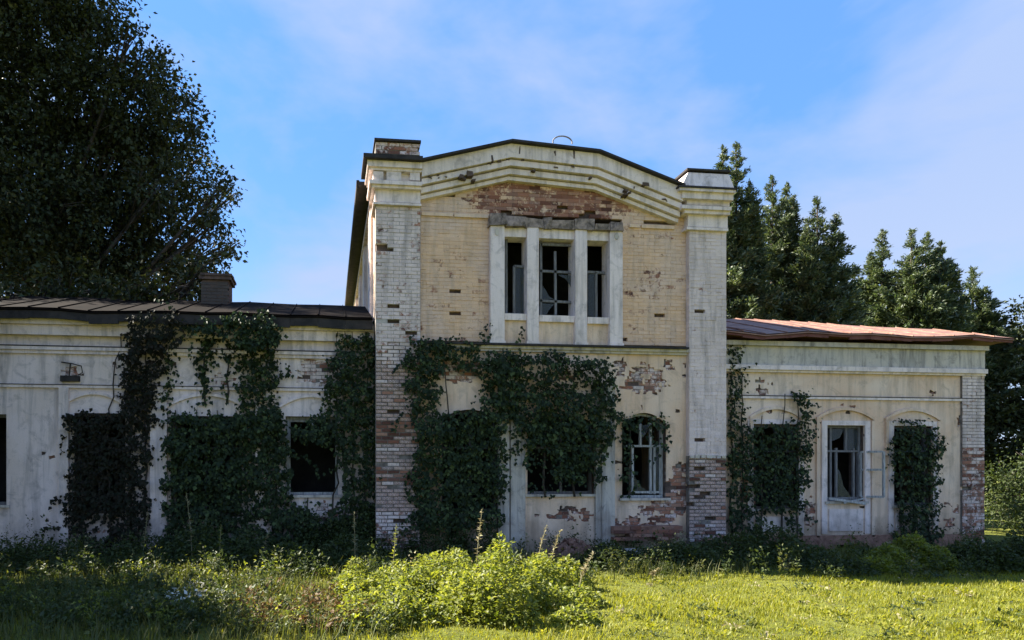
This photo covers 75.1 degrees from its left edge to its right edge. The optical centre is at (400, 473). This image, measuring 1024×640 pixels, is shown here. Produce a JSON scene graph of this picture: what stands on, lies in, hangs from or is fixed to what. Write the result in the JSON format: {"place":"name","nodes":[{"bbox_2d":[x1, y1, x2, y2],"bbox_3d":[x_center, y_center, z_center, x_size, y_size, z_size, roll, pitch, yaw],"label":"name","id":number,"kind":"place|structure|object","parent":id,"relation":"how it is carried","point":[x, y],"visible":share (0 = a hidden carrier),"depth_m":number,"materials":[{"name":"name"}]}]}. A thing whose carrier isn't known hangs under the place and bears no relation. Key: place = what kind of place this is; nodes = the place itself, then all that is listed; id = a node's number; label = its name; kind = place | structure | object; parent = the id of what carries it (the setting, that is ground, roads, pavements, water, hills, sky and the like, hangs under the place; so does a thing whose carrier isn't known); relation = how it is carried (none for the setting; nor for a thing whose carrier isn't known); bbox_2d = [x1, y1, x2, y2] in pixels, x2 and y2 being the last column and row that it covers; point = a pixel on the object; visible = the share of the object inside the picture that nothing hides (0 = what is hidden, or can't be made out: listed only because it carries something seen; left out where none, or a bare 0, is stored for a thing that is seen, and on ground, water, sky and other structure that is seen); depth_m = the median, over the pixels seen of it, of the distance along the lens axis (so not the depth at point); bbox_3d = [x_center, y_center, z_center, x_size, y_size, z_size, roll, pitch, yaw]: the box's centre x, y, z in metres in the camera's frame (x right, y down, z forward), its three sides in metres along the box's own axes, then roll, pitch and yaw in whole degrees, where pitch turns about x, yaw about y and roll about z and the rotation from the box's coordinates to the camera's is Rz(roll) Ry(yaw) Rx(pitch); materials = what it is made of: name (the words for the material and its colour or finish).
{"place":"outdoors","nodes":[
{"label":"outdoors","id":0,"kind":"place"},
{"bbox_2d":[0,539,1019,639],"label":"long grass","id":1,"kind":"structure","parent":0,"point":[97,635],"depth_m":8.94,"materials":[{"name":"green plant"}]},
{"bbox_2d":[0,479,1023,639],"bbox_3d":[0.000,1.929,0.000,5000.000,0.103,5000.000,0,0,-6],"label":"ground","id":2,"kind":"structure","parent":0,"point":[999,535],"depth_m":8.97,"materials":[{"name":"green plant"}]},
{"bbox_2d":[0,0,247,301],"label":"broadleaf tree","id":3,"kind":"object","parent":2,"relation":"on","point":[56,217],"visible":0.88,"depth_m":22.24,"materials":[{"name":"green plant"}]},
{"bbox_2d":[140,512,149,548],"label":"tall weed","id":4,"kind":"object","parent":2,"relation":"on","point":[145,531],"visible":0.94,"depth_m":13.49,"materials":[{"name":"green plant"}]},
{"bbox_2d":[185,493,192,555],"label":"tall weed","id":5,"kind":"object","parent":2,"relation":"on","point":[189,522],"visible":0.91,"depth_m":13.29,"materials":[{"name":"green plant"}]},
{"bbox_2d":[0,517,380,581],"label":"weed patch","id":6,"kind":"object","parent":2,"relation":"on","point":[173,550],"visible":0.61,"depth_m":13.13,"materials":[{"name":"green plant"}]},
{"bbox_2d":[164,579,224,608],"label":"undergrowth","id":7,"kind":"object","parent":2,"relation":"on","point":[185,591],"visible":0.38,"depth_m":9.23,"materials":[{"name":"plant"}]},
{"bbox_2d":[0,531,403,637],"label":"undergrowth","id":8,"kind":"object","parent":2,"relation":"on","point":[189,611],"visible":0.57,"depth_m":8.97,"materials":[{"name":"green plant"}]},
{"bbox_2d":[216,526,224,557],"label":"tall weed","id":9,"kind":"object","parent":2,"relation":"on","point":[219,542],"visible":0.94,"depth_m":12.95,"materials":[{"name":"green plant"}]},
{"bbox_2d":[263,527,269,552],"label":"tall weed","id":10,"kind":"object","parent":2,"relation":"on","point":[266,541],"visible":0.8,"depth_m":13.31,"materials":[{"name":"green plant"}]},
{"bbox_2d":[219,572,377,633],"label":"undergrowth","id":11,"kind":"object","parent":2,"relation":"on","point":[319,601],"visible":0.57,"depth_m":8.63,"materials":[{"name":"green plant"}]},
{"bbox_2d":[350,514,359,568],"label":"tall weed","id":12,"kind":"object","parent":2,"relation":"on","point":[354,549],"visible":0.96,"depth_m":12.95,"materials":[{"name":"green plant"}]},
{"bbox_2d":[390,523,397,568],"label":"tall weed","id":13,"kind":"object","parent":2,"relation":"on","point":[394,550],"visible":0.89,"depth_m":11.10,"materials":[{"name":"green plant"}]},
{"bbox_2d":[288,503,506,559],"bbox_3d":[-0.098,1.159,15.271,5.341,1.572,2.314,0,0,-6],"label":"nettle bed","id":14,"kind":"object","parent":2,"relation":"on","point":[462,540],"visible":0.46,"depth_m":14.82,"materials":[{"name":"green plant"}]},
{"bbox_2d":[326,532,608,630],"bbox_3d":[1.201,1.423,9.934,4.708,1.066,4.142,0,0,-6],"label":"sunlit bush","id":15,"kind":"object","parent":2,"relation":"on","point":[443,584],"visible":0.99,"depth_m":8.94,"materials":[{"name":"green plant"}]},
{"bbox_2d":[473,508,483,568],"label":"tall weed","id":16,"kind":"object","parent":2,"relation":"on","point":[478,538],"visible":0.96,"depth_m":12.14,"materials":[{"name":"plant"}]},
{"bbox_2d":[0,511,1005,580],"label":"undergrowth","id":17,"kind":"object","parent":2,"relation":"on","point":[855,550],"visible":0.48,"depth_m":12.61,"materials":[{"name":"green plant"}]},
{"bbox_2d":[0,135,1013,557],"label":"abandoned house","id":18,"kind":"structure","parent":2,"relation":"on","point":[570,251],"depth_m":15.53,"materials":[{"name":"paint"}]},
{"bbox_2d":[0,415,9,507],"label":"window","id":19,"kind":"structure","parent":18,"relation":"in","point":[2,504],"depth_m":14.80,"materials":[{"name":"grey wood"}]},
{"bbox_2d":[78,414,125,515],"bbox_3d":[-6.835,0.126,14.955,1.272,2.993,0.370,0,0,-6],"label":"window","id":20,"kind":"structure","parent":18,"relation":"in","point":[79,458],"depth_m":15.04,"materials":[{"name":"grey wood"}]},
{"bbox_2d":[35,321,186,557],"bbox_3d":[-6.490,-0.788,14.659,3.320,5.575,0.378,0,0,-6],"label":"creeper","id":21,"kind":"object","parent":18,"relation":"attached to","point":[79,510],"visible":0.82,"depth_m":14.72,"materials":[{"name":"green plant"}]},
{"bbox_2d":[124,308,186,364],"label":"creeper","id":22,"kind":"object","parent":18,"relation":"attached to","point":[162,337],"visible":1,"depth_m":14.46,"materials":[{"name":"green plant"}]},
{"bbox_2d":[144,338,190,426],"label":"creeper","id":23,"kind":"object","parent":18,"relation":"attached to","point":[168,384],"visible":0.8,"depth_m":14.90,"materials":[{"name":"green plant"}]},
{"bbox_2d":[154,297,244,367],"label":"creeper","id":24,"kind":"object","parent":18,"relation":"attached to","point":[188,328],"visible":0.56,"depth_m":14.74,"materials":[{"name":"green plant"}]},
{"bbox_2d":[167,417,243,519],"bbox_3d":[-4.492,0.237,15.214,1.758,3.127,0.370,0,0,-6],"label":"window","id":25,"kind":"structure","parent":18,"relation":"in","point":[174,425],"depth_m":15.31,"materials":[{"name":"grey wood"}]},
{"bbox_2d":[192,339,225,407],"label":"creeper","id":26,"kind":"object","parent":18,"relation":"attached to","point":[203,369],"visible":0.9,"depth_m":14.99,"materials":[{"name":"green plant"}]},
{"bbox_2d":[202,339,244,405],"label":"creeper","id":27,"kind":"object","parent":18,"relation":"attached to","point":[229,356],"visible":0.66,"depth_m":15.06,"materials":[{"name":"green plant"}]},
{"bbox_2d":[186,309,287,352],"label":"creeper","id":28,"kind":"object","parent":18,"relation":"attached to","point":[245,342],"visible":1,"depth_m":14.66,"materials":[{"name":"green plant"}]},
{"bbox_2d":[155,400,334,557],"bbox_3d":[-3.516,0.158,14.930,4.472,3.691,0.491,0,0,-6],"label":"creeper","id":29,"kind":"object","parent":18,"relation":"attached to","point":[176,482],"visible":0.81,"depth_m":14.94,"materials":[{"name":"green plant"}]},
{"bbox_2d":[214,328,319,495],"bbox_3d":[-3.108,-1.512,15.054,2.494,4.081,0.334,0,0,-6],"label":"creeper","id":30,"kind":"object","parent":18,"relation":"attached to","point":[261,372],"visible":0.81,"depth_m":15.09,"materials":[{"name":"green plant"}]},
{"bbox_2d":[286,417,340,497],"bbox_3d":[-2.100,-0.390,15.478,1.382,1.902,0.370,0,0,-6],"label":"window","id":31,"kind":"structure","parent":18,"relation":"in","point":[290,419],"depth_m":15.53,"materials":[{"name":"white wood"}]},
{"bbox_2d":[290,319,381,557],"bbox_3d":[-1.190,-0.821,15.025,2.682,5.647,0.613,0,0,-6],"label":"creeper","id":32,"kind":"object","parent":18,"relation":"attached to","point":[349,360],"visible":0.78,"depth_m":15.15,"materials":[{"name":"green plant"}]},
{"bbox_2d":[391,333,519,544],"bbox_3d":[1.292,-0.664,14.839,3.007,5.133,0.487,0,0,-6],"label":"creeper","id":33,"kind":"object","parent":18,"relation":"attached to","point":[460,463],"visible":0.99,"depth_m":14.91,"materials":[{"name":"green plant"}]},
{"bbox_2d":[438,411,495,514],"bbox_3d":[1.604,-0.269,15.384,1.498,2.450,0.370,0,0,-6],"label":"window","id":34,"kind":"structure","parent":18,"relation":"in","point":[469,444],"depth_m":15.51,"materials":[{"name":"grey wood"}]},
{"bbox_2d":[437,323,539,417],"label":"creeper","id":35,"kind":"object","parent":18,"relation":"attached to","point":[462,365],"visible":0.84,"depth_m":15.10,"materials":[{"name":"green plant"}]},
{"bbox_2d":[480,349,628,499],"bbox_3d":[3.630,-1.145,15.134,3.623,3.525,0.534,0,0,-6],"label":"creeper","id":36,"kind":"object","parent":18,"relation":"attached to","point":[541,404],"visible":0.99,"depth_m":15.21,"materials":[{"name":"green plant"}]},
{"bbox_2d":[487,213,623,345],"bbox_3d":[3.642,-4.505,15.534,3.264,3.039,0.560,0,0,-6],"label":"window","id":37,"kind":"structure","parent":18,"relation":"in","point":[529,312],"depth_m":15.41,"materials":[{"name":"white paint"}]},
{"bbox_2d":[525,416,595,496],"bbox_3d":[3.802,-0.425,15.627,1.824,1.942,0.370,0,0,-6],"label":"window","id":38,"kind":"structure","parent":18,"relation":"in","point":[561,493],"depth_m":15.71,"materials":[{"name":"grey wood"}]},
{"bbox_2d":[615,411,672,498],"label":"creeper","id":39,"kind":"object","parent":18,"relation":"attached to","point":[633,426],"visible":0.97,"depth_m":15.62,"materials":[{"name":"green plant"}]},
{"bbox_2d":[619,413,670,500],"bbox_3d":[5.849,-0.409,15.853,1.275,2.108,0.370,0,0,-6],"label":"window","id":40,"kind":"structure","parent":18,"relation":"in","point":[656,470],"depth_m":15.94,"materials":[{"name":"white wood"}]},
{"bbox_2d":[723,344,768,540],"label":"creeper","id":41,"kind":"object","parent":18,"relation":"attached to","point":[734,459],"visible":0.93,"depth_m":16.38,"materials":[{"name":"green plant"}]},
{"bbox_2d":[751,425,800,510],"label":"window","id":42,"kind":"structure","parent":18,"relation":"in","point":[790,426],"depth_m":16.84,"materials":[{"name":"grey wood"}]},
{"bbox_2d":[734,388,822,541],"bbox_3d":[9.534,-0.096,16.380,2.381,4.113,0.394,0,0,-6],"label":"creeper","id":43,"kind":"object","parent":18,"relation":"attached to","point":[806,450],"visible":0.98,"depth_m":16.44,"materials":[{"name":"green plant"}]},
{"bbox_2d":[825,426,884,504],"bbox_3d":[11.580,-0.219,16.861,1.426,2.039,0.623,0,0,-6],"label":"window","id":44,"kind":"structure","parent":18,"relation":"in","point":[851,436],"depth_m":17.00,"materials":[{"name":"grey wood"}]},
{"bbox_2d":[892,426,936,507],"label":"window","id":45,"kind":"structure","parent":18,"relation":"in","point":[924,428],"depth_m":17.28,"materials":[{"name":"grey wood"}]},
{"bbox_2d":[885,418,948,546],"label":"creeper","id":46,"kind":"object","parent":18,"relation":"attached to","point":[900,459],"visible":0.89,"depth_m":16.87,"materials":[{"name":"green plant"}]},
{"bbox_2d":[534,525,547,553],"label":"tall weed","id":47,"kind":"object","parent":2,"relation":"on","point":[541,541],"visible":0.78,"depth_m":11.77,"materials":[{"name":"plant"}]},
{"bbox_2d":[548,529,561,560],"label":"tall weed","id":48,"kind":"object","parent":2,"relation":"on","point":[557,536],"visible":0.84,"depth_m":11.77,"materials":[{"name":"beige plant"}]},
{"bbox_2d":[516,538,609,560],"bbox_3d":[3.638,1.738,14.816,3.304,0.572,1.251,0,0,-6],"label":"rubble","id":49,"kind":"object","parent":2,"relation":"on","point":[571,542],"visible":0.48,"depth_m":14.69,"materials":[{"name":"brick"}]},
{"bbox_2d":[579,551,593,589],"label":"tall weed","id":50,"kind":"object","parent":2,"relation":"on","point":[584,568],"visible":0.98,"depth_m":10.51,"materials":[{"name":"beige plant"}]},
{"bbox_2d":[648,567,659,579],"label":"tall weed","id":51,"kind":"object","parent":2,"relation":"on","point":[652,572],"visible":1,"depth_m":11.78,"materials":[{"name":"beige plant"}]},
{"bbox_2d":[580,519,885,576],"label":"dark weeds","id":52,"kind":"object","parent":2,"relation":"on","point":[737,544],"visible":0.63,"depth_m":13.55,"materials":[{"name":"green plant"}]},
{"bbox_2d":[713,141,791,320],"bbox_3d":[13.829,-5.832,26.443,4.775,15.464,4.507,0,0,-37],"label":"conifer","id":53,"kind":"object","parent":2,"relation":"on","point":[748,269],"visible":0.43,"depth_m":25.84,"materials":[{"name":"green plant"}]},
{"bbox_2d":[504,567,1023,639],"bbox_3d":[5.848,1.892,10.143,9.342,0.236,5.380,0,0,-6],"label":"lawn weeds","id":54,"kind":"object","parent":2,"relation":"on","point":[886,622],"visible":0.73,"depth_m":8.67,"materials":[{"name":"green plant"}]},
{"bbox_2d":[758,174,813,321],"bbox_3d":[15.847,-5.450,28.001,5.099,14.700,4.787,0,0,-6],"label":"conifer","id":55,"kind":"object","parent":2,"relation":"on","point":[783,230],"visible":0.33,"depth_m":27.58,"materials":[{"name":"green plant"}]},
{"bbox_2d":[781,195,868,325],"bbox_3d":[17.159,-4.823,27.006,5.136,13.445,4.192,0,0,-6],"label":"conifer","id":56,"kind":"object","parent":2,"relation":"on","point":[827,296],"visible":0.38,"depth_m":26.58,"materials":[{"name":"green plant"}]},
{"bbox_2d":[846,262,872,321],"bbox_3d":[22.041,-4.177,31.525,4.088,12.153,3.912,0,0,-6],"label":"conifer","id":57,"kind":"object","parent":2,"relation":"on","point":[859,277],"visible":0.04,"depth_m":31.41,"materials":[{"name":"green plant"}]},
{"bbox_2d":[854,229,906,327],"bbox_3d":[22.478,-4.822,30.467,4.583,13.445,4.767,0,0,-6],"label":"conifer","id":58,"kind":"object","parent":2,"relation":"on","point":[876,275],"visible":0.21,"depth_m":30.57,"materials":[{"name":"green plant"}]},
{"bbox_2d":[847,530,961,573],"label":"leafy shrub","id":59,"kind":"object","parent":2,"relation":"on","point":[876,558],"visible":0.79,"depth_m":13.23,"materials":[{"name":"green plant"}]},
{"bbox_2d":[866,228,977,332],"bbox_3d":[23.137,-4.675,29.936,5.483,13.149,5.382,0,0,-6],"label":"conifer","id":60,"kind":"object","parent":2,"relation":"on","point":[926,297],"visible":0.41,"depth_m":29.17,"materials":[{"name":"green plant"}]},
{"bbox_2d":[940,525,1023,572],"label":"weed patch","id":61,"kind":"object","parent":2,"relation":"on","point":[1011,558],"visible":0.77,"depth_m":13.22,"materials":[{"name":"green plant"}]},
{"bbox_2d":[959,266,1023,470],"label":"conifer","id":62,"kind":"object","parent":2,"relation":"on","point":[987,318],"visible":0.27,"depth_m":30.46,"materials":[{"name":"green plant"}]},
{"bbox_2d":[984,294,1023,510],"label":"broadleaf tree","id":63,"kind":"object","parent":2,"relation":"on","point":[1007,399],"visible":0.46,"depth_m":29.54,"materials":[{"name":"green plant"}]},
{"bbox_2d":[984,440,1023,533],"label":"bush","id":64,"kind":"object","parent":2,"relation":"on","point":[1016,511],"visible":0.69,"depth_m":21.61,"materials":[{"name":"green plant"}]},
{"bbox_2d":[3,0,1023,449],"label":"sky","id":65,"kind":"structure","parent":0,"point":[899,115],"materials":[{"name":"blue"}]}
]}

